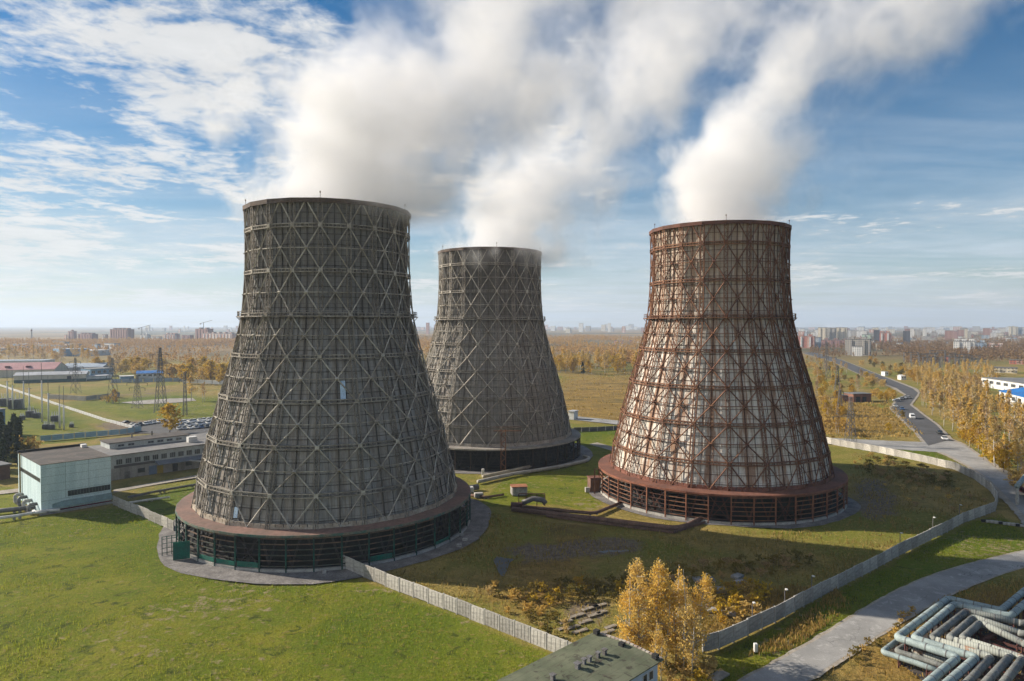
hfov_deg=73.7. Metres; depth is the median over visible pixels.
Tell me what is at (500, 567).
pond
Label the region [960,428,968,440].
maple tree
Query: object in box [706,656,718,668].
bush
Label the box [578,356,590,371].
birch tree
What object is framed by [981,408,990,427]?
birch tree
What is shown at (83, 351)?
birch tree
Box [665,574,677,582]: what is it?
bush
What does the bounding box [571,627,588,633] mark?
foundation strip
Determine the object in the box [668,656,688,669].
bush
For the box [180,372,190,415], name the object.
pylon
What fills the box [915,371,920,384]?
birch tree
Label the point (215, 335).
apartment block
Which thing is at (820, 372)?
maple tree
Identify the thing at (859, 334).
apartment block
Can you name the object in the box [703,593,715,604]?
bush
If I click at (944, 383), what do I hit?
birch tree
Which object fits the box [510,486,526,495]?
utility tank
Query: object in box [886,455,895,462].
bush
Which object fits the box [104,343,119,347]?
shed
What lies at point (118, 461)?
window
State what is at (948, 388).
birch tree
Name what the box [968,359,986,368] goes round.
substation gantry
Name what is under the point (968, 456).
road
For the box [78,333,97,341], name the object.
apartment block
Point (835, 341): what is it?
apartment block
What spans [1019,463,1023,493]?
birch tree
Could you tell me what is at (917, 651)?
heating pipe
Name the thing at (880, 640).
bush
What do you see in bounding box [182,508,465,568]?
basin floor
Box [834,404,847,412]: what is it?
maple tree
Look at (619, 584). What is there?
bush
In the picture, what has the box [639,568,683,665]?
birch tree
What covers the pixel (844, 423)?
maple tree
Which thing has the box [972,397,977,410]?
birch tree
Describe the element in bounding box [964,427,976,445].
maple tree
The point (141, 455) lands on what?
workshop
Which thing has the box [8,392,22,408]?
transformer
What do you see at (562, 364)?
maple tree
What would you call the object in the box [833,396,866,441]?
pylon
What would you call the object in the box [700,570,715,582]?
bush
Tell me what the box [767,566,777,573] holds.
bush
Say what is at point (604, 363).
birch tree
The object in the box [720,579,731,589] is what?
bush
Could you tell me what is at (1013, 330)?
apartment block
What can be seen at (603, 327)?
apartment block
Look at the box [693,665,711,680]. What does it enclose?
bush
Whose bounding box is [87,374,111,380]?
shed
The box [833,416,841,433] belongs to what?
birch tree
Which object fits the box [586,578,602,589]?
bush
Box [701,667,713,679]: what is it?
bush
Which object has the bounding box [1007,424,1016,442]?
birch tree
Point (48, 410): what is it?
gantry pole
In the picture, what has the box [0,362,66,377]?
warehouse
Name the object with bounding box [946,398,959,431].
birch tree
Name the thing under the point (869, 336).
apartment block
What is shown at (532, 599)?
bush
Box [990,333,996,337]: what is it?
apartment block
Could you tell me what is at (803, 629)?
yellow grass
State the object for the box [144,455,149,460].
window
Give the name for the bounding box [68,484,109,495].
window
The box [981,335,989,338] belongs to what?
house
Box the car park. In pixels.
[134,419,210,433]
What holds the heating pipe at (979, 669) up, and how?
on the ground at (564, 487)
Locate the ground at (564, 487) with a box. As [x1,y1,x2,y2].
[0,327,1023,680]
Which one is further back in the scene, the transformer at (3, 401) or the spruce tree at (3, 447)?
the transformer at (3, 401)
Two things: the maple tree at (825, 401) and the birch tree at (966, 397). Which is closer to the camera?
the birch tree at (966, 397)
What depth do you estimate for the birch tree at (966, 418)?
288.67 m
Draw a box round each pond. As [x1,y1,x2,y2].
[493,556,512,575]
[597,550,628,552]
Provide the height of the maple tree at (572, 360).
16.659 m
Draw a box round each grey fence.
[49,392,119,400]
[111,378,181,382]
[573,425,618,431]
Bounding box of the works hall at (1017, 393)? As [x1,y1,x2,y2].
[999,387,1023,406]
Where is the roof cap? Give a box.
[510,484,527,487]
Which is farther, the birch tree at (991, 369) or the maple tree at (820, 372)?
the maple tree at (820, 372)
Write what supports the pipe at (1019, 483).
on the road shoulder at (1011, 505)
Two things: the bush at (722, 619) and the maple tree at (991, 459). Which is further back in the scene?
the maple tree at (991, 459)
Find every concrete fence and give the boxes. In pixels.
[113,495,173,530]
[343,555,571,651]
[702,437,997,651]
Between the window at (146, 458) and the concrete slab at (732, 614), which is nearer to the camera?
the concrete slab at (732, 614)
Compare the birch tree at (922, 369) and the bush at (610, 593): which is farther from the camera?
the birch tree at (922, 369)
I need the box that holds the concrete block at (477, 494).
[474,492,483,497]
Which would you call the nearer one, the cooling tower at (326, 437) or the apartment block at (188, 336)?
the cooling tower at (326, 437)
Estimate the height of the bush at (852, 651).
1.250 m
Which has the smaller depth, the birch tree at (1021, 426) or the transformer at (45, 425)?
the birch tree at (1021, 426)
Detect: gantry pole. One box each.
[12,378,13,408]
[21,371,25,408]
[26,372,31,410]
[41,363,42,421]
[48,393,49,423]
[59,395,60,427]
[61,386,66,429]
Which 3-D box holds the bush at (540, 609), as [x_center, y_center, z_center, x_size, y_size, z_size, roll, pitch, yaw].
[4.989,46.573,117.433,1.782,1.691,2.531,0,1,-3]
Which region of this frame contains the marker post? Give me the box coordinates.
[753,643,757,651]
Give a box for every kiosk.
[880,371,887,375]
[897,374,905,379]
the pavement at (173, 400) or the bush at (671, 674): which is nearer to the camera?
the bush at (671, 674)
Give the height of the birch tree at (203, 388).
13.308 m
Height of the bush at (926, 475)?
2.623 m
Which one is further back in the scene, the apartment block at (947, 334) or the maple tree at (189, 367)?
the apartment block at (947, 334)
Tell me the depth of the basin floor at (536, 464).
244.00 m
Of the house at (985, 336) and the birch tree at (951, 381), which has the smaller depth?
the birch tree at (951, 381)
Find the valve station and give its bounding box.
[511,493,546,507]
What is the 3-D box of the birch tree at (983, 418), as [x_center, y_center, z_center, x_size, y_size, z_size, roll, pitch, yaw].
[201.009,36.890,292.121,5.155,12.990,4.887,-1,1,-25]
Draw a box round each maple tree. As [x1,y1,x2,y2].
[9,442,34,460]
[10,435,43,453]
[91,357,101,362]
[111,362,127,372]
[120,360,130,371]
[126,359,134,370]
[128,363,142,373]
[133,356,139,363]
[137,357,150,370]
[155,402,183,431]
[163,363,177,377]
[167,363,183,377]
[176,364,185,378]
[180,363,197,381]
[185,357,197,371]
[191,365,199,377]
[194,366,205,379]
[197,356,207,370]
[203,360,218,379]
[212,362,227,381]
[561,358,569,369]
[568,357,578,370]
[614,360,621,371]
[817,387,823,394]
[818,369,825,375]
[818,395,829,402]
[820,400,830,411]
[821,381,828,391]
[821,413,832,426]
[827,380,834,385]
[833,398,844,405]
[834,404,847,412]
[837,406,846,415]
[840,417,846,428]
[848,384,855,391]
[866,376,875,383]
[870,389,876,397]
[876,391,883,399]
[878,379,886,386]
[882,391,890,399]
[885,423,891,431]
[907,370,913,377]
[955,421,967,438]
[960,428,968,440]
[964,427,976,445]
[976,373,987,381]
[976,431,998,448]
[980,443,989,458]
[984,443,1003,462]
[993,449,1013,471]
[1003,468,1023,486]
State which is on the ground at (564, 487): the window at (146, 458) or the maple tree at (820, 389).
the maple tree at (820, 389)
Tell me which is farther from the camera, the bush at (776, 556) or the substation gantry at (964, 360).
the substation gantry at (964, 360)
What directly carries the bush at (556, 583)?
on the ground at (564, 487)
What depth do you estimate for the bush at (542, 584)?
127.60 m
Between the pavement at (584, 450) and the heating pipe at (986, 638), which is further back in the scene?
the pavement at (584, 450)
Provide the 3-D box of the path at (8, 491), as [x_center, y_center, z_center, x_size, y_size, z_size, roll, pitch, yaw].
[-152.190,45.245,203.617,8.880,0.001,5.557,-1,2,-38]
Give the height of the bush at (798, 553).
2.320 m
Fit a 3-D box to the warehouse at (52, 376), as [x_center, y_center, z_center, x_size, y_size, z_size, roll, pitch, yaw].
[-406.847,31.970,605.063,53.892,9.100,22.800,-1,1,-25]
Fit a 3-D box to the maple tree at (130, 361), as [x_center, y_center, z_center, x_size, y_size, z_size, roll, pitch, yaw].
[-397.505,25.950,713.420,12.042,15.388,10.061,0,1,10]
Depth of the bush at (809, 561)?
142.22 m
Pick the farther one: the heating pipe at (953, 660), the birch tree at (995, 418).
the birch tree at (995, 418)
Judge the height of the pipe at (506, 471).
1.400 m
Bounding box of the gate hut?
[585,475,600,491]
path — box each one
[0,488,18,493]
[113,475,196,492]
[590,442,614,449]
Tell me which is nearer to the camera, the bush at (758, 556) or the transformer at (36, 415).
the bush at (758, 556)
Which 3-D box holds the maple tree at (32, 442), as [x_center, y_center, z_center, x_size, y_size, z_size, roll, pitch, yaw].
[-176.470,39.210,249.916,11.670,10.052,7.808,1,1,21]
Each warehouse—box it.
[0,359,54,362]
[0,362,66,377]
[13,371,89,382]
[65,363,113,370]
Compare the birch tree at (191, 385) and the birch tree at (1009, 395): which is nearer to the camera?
the birch tree at (1009, 395)
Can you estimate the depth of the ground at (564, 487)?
139.55 m
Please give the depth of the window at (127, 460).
222.95 m
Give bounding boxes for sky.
[0,0,1023,326]
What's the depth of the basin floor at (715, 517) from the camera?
182.61 m
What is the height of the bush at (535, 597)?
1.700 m
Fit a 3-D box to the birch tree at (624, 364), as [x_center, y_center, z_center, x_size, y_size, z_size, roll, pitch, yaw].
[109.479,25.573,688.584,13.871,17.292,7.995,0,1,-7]
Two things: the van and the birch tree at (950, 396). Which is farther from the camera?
the birch tree at (950, 396)
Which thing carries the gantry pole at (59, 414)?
on the ground at (564, 487)
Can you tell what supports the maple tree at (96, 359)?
on the ground at (564, 487)
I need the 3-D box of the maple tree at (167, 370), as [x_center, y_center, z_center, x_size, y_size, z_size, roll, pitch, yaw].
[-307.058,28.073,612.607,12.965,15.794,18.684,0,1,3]
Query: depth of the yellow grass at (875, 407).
371.90 m
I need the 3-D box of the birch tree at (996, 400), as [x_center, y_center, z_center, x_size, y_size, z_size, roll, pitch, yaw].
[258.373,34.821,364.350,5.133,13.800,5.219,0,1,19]
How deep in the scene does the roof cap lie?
200.75 m
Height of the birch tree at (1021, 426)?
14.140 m
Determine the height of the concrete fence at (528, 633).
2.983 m
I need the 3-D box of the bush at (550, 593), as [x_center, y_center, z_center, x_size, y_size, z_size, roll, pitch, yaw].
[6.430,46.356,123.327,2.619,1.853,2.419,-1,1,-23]
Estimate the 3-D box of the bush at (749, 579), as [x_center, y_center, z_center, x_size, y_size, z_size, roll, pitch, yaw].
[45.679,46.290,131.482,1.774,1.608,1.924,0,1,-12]
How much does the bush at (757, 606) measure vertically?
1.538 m
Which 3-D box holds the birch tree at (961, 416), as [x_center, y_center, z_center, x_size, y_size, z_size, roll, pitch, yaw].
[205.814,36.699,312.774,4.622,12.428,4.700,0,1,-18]
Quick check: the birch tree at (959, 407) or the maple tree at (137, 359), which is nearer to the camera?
the birch tree at (959, 407)
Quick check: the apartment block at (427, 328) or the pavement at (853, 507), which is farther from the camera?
the apartment block at (427, 328)
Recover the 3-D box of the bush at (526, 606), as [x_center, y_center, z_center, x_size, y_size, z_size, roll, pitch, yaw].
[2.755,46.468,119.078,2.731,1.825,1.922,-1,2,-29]
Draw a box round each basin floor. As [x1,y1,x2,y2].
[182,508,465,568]
[453,445,576,468]
[601,478,842,522]
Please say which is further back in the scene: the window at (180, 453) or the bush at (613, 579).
the window at (180, 453)
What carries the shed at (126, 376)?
on the ground at (564, 487)
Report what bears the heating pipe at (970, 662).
on the ground at (564, 487)
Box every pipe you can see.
[482,465,531,477]
[881,639,936,676]
[894,587,1023,680]
[894,644,941,666]
[911,599,1023,680]
[912,647,956,667]
[928,608,1023,680]
[946,615,1023,680]
[959,620,1023,680]
[980,632,1023,654]
[1014,474,1023,504]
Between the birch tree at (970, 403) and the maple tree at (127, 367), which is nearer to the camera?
the birch tree at (970, 403)
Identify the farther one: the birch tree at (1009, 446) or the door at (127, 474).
the birch tree at (1009, 446)
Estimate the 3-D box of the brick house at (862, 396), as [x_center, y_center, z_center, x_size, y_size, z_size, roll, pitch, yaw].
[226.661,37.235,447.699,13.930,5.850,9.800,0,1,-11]
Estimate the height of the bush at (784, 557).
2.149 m
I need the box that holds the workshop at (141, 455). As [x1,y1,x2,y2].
[87,431,206,480]
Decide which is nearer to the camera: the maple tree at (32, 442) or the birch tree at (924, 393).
the maple tree at (32, 442)
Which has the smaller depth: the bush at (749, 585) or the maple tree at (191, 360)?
the bush at (749, 585)
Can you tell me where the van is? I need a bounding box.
[909,413,914,418]
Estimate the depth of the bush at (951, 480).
211.51 m
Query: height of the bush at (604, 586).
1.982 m
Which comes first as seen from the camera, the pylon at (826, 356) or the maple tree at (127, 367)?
the pylon at (826, 356)
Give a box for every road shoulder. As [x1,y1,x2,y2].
[807,353,1023,523]
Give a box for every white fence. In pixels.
[0,384,131,427]
[182,379,222,383]
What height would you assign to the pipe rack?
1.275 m
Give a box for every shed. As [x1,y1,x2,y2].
[0,408,6,422]
[0,461,11,479]
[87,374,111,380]
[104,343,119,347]
[120,375,133,378]
[136,370,162,377]
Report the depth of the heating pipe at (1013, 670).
102.06 m
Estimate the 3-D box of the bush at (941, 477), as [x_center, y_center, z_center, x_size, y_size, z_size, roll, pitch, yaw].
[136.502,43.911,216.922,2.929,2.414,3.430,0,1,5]
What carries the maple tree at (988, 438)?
on the ground at (564, 487)
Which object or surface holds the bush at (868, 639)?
on the ground at (564, 487)
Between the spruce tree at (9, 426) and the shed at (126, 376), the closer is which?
the spruce tree at (9, 426)
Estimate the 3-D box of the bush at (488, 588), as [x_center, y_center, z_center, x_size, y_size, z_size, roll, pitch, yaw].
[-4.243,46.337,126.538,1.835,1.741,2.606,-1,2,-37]
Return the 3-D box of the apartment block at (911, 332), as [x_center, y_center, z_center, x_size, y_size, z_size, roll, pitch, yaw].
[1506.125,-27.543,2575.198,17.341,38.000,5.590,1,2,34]
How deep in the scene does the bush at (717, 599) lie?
121.24 m
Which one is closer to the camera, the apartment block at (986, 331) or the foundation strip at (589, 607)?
the foundation strip at (589, 607)
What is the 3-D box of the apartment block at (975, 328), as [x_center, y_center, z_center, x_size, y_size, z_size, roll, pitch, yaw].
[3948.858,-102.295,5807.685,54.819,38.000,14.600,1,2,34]
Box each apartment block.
[68,330,76,341]
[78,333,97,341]
[110,328,133,341]
[140,334,150,339]
[164,333,180,341]
[182,335,193,339]
[195,328,212,341]
[202,332,236,338]
[426,323,429,333]
[579,323,582,331]
[585,326,590,330]
[601,325,605,330]
[798,334,814,347]
[815,337,820,347]
[818,327,827,339]
[821,338,848,346]
[828,328,836,339]
[836,327,847,339]
[845,337,871,355]
[852,346,862,355]
[856,331,861,336]
[862,334,872,339]
[873,330,879,341]
[880,331,891,341]
[903,331,909,342]
[909,328,913,337]
[916,330,920,337]
[936,330,944,333]
[945,330,950,339]
[953,339,974,352]
[954,331,957,338]
[957,330,963,335]
[965,329,967,338]
[972,326,979,330]
[974,340,986,349]
[983,328,989,334]
[987,343,1002,348]
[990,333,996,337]
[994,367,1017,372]
[1009,326,1017,335]
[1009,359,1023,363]
[1018,327,1022,335]
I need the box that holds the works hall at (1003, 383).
[981,377,1023,389]
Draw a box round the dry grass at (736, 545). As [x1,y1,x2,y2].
[392,452,985,651]
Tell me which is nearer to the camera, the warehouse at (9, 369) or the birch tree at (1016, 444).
the birch tree at (1016, 444)
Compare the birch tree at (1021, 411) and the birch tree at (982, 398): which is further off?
the birch tree at (982, 398)
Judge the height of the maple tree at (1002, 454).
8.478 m
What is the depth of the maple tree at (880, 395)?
451.19 m
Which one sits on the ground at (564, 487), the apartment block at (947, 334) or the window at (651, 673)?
the apartment block at (947, 334)
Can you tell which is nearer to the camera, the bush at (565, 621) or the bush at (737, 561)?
the bush at (565, 621)
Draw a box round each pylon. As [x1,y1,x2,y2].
[67,358,83,393]
[104,358,120,403]
[129,375,147,407]
[148,348,171,412]
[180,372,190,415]
[819,342,836,376]
[826,366,843,396]
[830,390,847,415]
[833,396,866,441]
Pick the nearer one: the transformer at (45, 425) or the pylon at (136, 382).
the transformer at (45, 425)
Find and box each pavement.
[123,398,195,403]
[157,499,490,583]
[454,443,592,473]
[589,477,860,527]
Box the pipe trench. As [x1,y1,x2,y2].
[546,515,704,532]
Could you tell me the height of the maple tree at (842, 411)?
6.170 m
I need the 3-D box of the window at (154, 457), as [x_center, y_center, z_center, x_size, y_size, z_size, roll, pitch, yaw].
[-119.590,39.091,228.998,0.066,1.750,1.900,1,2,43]
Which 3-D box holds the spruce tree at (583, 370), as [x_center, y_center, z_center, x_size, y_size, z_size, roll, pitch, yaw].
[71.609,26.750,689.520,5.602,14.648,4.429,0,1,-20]
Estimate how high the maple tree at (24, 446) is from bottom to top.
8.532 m
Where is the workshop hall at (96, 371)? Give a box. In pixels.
[81,367,111,374]
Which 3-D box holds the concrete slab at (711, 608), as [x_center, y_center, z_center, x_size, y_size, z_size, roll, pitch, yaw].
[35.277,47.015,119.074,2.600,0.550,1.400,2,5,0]
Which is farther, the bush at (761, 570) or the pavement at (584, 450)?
the pavement at (584, 450)
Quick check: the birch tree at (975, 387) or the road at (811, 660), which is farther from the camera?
the birch tree at (975, 387)
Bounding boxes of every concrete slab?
[692,576,715,582]
[706,607,721,612]
[709,586,726,593]
[724,611,735,616]
[731,572,743,578]
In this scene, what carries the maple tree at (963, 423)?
on the ground at (564, 487)
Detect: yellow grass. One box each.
[561,373,922,438]
[685,575,1023,680]
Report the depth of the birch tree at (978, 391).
396.03 m
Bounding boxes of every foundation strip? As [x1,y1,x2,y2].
[564,624,580,630]
[568,612,585,618]
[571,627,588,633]
[578,618,592,623]
[581,604,597,610]
[587,612,602,617]
[593,602,606,607]
[602,628,615,633]
[604,624,617,628]
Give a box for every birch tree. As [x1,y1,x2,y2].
[6,345,11,358]
[56,348,63,361]
[79,348,85,357]
[84,348,90,358]
[90,350,98,358]
[106,355,111,366]
[114,355,121,368]
[186,372,197,400]
[200,382,208,401]
[553,354,561,368]
[554,358,562,372]
[563,354,569,372]
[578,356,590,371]
[586,360,595,371]
[593,351,598,363]
[596,355,602,366]
[600,356,609,370]
[602,354,608,368]
[609,355,616,367]
[614,358,626,373]
[614,577,641,645]
[616,353,625,367]
[622,557,653,649]
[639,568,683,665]
[641,557,673,651]
[648,621,670,680]
[660,569,699,659]
[666,566,689,648]
[673,596,706,673]
[682,572,716,663]
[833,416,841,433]
[902,367,908,376]
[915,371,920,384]
[919,365,923,376]
[923,388,928,407]
[927,389,939,414]
[930,380,938,397]
[935,394,944,409]
[939,402,948,419]
[940,377,947,392]
[940,390,947,409]
[944,363,948,373]
[946,378,952,391]
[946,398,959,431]
[947,386,956,395]
[947,393,952,416]
[948,393,956,411]
[953,385,960,397]
[954,405,964,427]
[955,407,964,425]
[956,396,967,414]
[958,383,963,397]
[958,410,973,442]
[961,382,969,395]
[964,393,970,411]
[964,426,982,447]
[965,398,976,418]
[967,416,978,424]
[969,386,976,400]
[969,420,982,438]
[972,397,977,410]
[973,383,977,399]
[974,390,980,404]
[974,402,986,425]
[974,426,984,451]
[976,434,992,459]
[977,392,984,407]
[978,412,986,428]
[981,379,989,394]
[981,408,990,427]
[982,422,1004,466]
[983,365,988,375]
[983,383,990,399]
[983,399,991,415]
[984,414,999,429]
[984,427,990,441]
[987,416,999,431]
[988,365,994,376]
[988,394,995,412]
[990,441,1014,467]
[993,394,1000,415]
[993,423,1004,440]
[996,403,1009,422]
[997,399,1004,419]
[998,433,1008,450]
[999,414,1007,432]
[1000,444,1013,462]
[1004,418,1014,440]
[1005,389,1013,406]
[1005,402,1020,431]
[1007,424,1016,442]
[1007,426,1023,467]
[1009,439,1023,473]
[1013,424,1023,452]
[1016,403,1023,423]
[1016,458,1023,469]
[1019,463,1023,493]
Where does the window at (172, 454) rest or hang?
in the workshop at (141, 455)
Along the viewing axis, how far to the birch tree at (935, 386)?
420.39 m
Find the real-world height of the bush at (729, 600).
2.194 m
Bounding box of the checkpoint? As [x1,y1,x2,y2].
[567,410,578,419]
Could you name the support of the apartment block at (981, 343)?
on the ground at (564, 487)
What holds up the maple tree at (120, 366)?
on the ground at (564, 487)
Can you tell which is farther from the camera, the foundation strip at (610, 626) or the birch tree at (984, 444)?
the birch tree at (984, 444)
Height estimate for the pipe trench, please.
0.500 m
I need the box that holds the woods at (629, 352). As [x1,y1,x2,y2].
[417,334,643,362]
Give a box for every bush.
[481,585,494,594]
[490,580,497,586]
[507,588,517,599]
[516,586,527,598]
[522,601,532,610]
[523,608,536,618]
[527,579,546,595]
[527,593,537,602]
[527,597,538,605]
[527,613,539,622]
[536,605,546,615]
[537,624,554,634]
[538,581,550,592]
[541,591,554,600]
[545,593,557,604]
[546,611,560,622]
[550,586,560,596]
[551,577,565,587]
[554,592,563,601]
[559,617,569,626]
[561,576,574,586]
[563,583,585,599]
[563,590,578,602]
[568,574,584,585]
[578,591,590,600]
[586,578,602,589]
[587,589,598,597]
[597,582,610,593]
[604,592,616,601]
[605,574,619,587]
[614,578,627,591]
[620,574,631,587]
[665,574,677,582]
[665,668,678,680]
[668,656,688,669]
[672,562,686,572]
[677,667,693,680]
[684,566,698,577]
[690,650,705,662]
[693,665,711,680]
[697,662,708,669]
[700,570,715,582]
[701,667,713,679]
[702,658,723,673]
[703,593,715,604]
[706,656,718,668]
[709,586,723,596]
[712,601,729,615]
[713,597,725,604]
[716,560,725,567]
[716,613,727,623]
[717,570,725,578]
[719,598,737,606]
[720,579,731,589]
[721,606,734,614]
[725,588,738,598]
[728,562,744,573]
[729,558,745,563]
[729,591,743,605]
[731,585,742,593]
[732,606,739,615]
[733,616,740,622]
[735,554,747,559]
[737,608,747,617]
[738,600,753,610]
[741,580,755,591]
[743,594,750,602]
[744,561,755,569]
[744,577,755,583]
[747,591,764,604]
[753,589,769,599]
[754,554,764,560]
[754,579,761,588]
[754,603,761,611]
[756,568,767,575]
[757,581,774,593]
[765,554,781,565]
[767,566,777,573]
[779,554,791,561]
[788,549,804,560]
[793,560,802,567]
[803,555,816,564]
[848,648,858,657]
[853,655,863,663]
[864,636,875,644]
[872,456,881,462]
[875,637,885,645]
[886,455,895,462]
[897,610,908,617]
[916,463,928,470]
[921,473,934,480]
[935,474,945,480]
[938,480,949,486]
[939,473,952,479]
[944,479,955,486]
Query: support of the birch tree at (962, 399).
on the ground at (564, 487)
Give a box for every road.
[569,416,940,451]
[742,551,1023,680]
[804,352,949,445]
[929,440,1023,514]
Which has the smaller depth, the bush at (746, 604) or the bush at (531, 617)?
the bush at (531, 617)
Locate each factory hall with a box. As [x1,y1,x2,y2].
[53,348,89,355]
[78,349,110,355]
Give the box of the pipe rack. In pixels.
[890,609,1023,680]
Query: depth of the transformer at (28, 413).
369.03 m
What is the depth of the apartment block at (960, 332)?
2566.27 m
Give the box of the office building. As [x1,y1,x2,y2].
[497,628,663,680]
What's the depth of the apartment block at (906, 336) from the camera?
1595.76 m
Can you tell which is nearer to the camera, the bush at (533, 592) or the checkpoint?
the bush at (533, 592)
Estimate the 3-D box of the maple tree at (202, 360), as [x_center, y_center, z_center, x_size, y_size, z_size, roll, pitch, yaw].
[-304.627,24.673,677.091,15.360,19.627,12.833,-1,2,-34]
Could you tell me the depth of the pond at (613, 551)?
150.41 m
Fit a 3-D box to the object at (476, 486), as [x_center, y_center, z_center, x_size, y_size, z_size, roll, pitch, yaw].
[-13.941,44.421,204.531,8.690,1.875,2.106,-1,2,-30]
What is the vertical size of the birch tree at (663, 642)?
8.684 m
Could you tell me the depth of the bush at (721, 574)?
134.74 m
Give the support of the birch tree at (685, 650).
on the ground at (564, 487)
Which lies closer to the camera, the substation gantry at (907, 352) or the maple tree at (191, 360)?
the maple tree at (191, 360)
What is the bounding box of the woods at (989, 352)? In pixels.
[807,331,1023,364]
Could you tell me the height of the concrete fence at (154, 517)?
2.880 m
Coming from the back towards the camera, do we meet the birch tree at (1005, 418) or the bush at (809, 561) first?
the birch tree at (1005, 418)
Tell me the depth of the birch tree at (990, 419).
276.77 m
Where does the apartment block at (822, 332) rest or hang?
on the ground at (564, 487)
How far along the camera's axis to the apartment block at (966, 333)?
2221.57 m
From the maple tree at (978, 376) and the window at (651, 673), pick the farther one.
the maple tree at (978, 376)
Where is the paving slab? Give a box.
[708,670,729,680]
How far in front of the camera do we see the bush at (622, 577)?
129.20 m
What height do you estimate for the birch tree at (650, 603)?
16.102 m
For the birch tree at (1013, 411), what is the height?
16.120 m
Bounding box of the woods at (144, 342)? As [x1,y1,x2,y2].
[0,337,235,363]
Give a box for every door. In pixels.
[124,471,129,477]
[149,465,156,474]
[157,465,162,473]
[173,463,177,470]
[593,480,598,491]
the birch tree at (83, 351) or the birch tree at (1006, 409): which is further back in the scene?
the birch tree at (83, 351)
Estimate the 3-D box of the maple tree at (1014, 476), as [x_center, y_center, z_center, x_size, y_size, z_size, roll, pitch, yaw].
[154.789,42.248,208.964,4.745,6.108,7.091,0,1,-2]
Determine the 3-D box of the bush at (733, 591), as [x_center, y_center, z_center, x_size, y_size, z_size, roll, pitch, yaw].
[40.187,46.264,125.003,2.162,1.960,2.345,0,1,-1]
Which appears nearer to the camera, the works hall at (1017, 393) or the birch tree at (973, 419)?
the birch tree at (973, 419)
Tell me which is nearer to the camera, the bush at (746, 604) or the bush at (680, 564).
the bush at (746, 604)
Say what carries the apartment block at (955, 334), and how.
on the ground at (564, 487)
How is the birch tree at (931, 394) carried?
on the ground at (564, 487)
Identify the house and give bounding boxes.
[13,443,112,515]
[844,392,871,401]
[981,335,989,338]
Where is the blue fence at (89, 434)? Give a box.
[41,426,140,440]
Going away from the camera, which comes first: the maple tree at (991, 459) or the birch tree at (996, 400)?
the maple tree at (991, 459)
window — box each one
[21,467,39,481]
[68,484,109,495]
[116,459,122,464]
[125,458,131,463]
[135,456,140,461]
[138,468,144,472]
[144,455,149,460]
[152,454,158,459]
[161,453,166,458]
[170,452,175,457]
[178,451,183,456]
[186,450,191,454]
[194,449,199,453]
[643,673,647,680]
[649,669,653,680]
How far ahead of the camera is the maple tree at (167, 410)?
314.61 m
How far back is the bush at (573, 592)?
123.41 m
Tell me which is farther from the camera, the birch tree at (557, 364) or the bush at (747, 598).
the birch tree at (557, 364)
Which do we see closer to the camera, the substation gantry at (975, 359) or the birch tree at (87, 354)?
the substation gantry at (975, 359)
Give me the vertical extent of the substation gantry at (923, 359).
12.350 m
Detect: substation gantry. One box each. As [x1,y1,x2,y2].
[903,352,918,361]
[910,354,927,366]
[922,357,940,366]
[934,353,955,363]
[940,357,957,366]
[949,354,969,364]
[954,357,974,367]
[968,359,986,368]
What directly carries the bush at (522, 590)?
on the ground at (564, 487)
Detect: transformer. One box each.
[0,393,10,405]
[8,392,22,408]
[19,413,25,419]
[25,406,35,416]
[32,409,40,417]
[42,421,49,428]
[49,422,54,428]
[50,412,58,421]
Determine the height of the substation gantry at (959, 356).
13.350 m
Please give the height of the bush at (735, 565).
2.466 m
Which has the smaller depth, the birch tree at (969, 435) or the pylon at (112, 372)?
the birch tree at (969, 435)
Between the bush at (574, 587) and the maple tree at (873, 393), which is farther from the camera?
the maple tree at (873, 393)
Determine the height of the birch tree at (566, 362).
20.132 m
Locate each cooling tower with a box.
[162,191,470,572]
[425,242,580,470]
[594,214,847,525]
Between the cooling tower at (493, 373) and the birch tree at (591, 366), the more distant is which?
the birch tree at (591, 366)
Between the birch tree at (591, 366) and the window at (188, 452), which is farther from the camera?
the birch tree at (591, 366)
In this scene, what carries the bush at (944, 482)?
on the ground at (564, 487)
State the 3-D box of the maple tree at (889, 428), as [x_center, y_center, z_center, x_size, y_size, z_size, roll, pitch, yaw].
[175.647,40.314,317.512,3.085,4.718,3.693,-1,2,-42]
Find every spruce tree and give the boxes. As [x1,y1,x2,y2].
[0,412,4,438]
[0,437,7,461]
[1,424,12,455]
[5,421,12,444]
[9,417,22,458]
[10,412,16,441]
[11,432,21,464]
[13,418,23,441]
[580,362,585,372]
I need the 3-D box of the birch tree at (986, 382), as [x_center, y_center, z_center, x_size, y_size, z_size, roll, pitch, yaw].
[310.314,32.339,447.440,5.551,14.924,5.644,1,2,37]
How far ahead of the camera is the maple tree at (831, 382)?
547.00 m

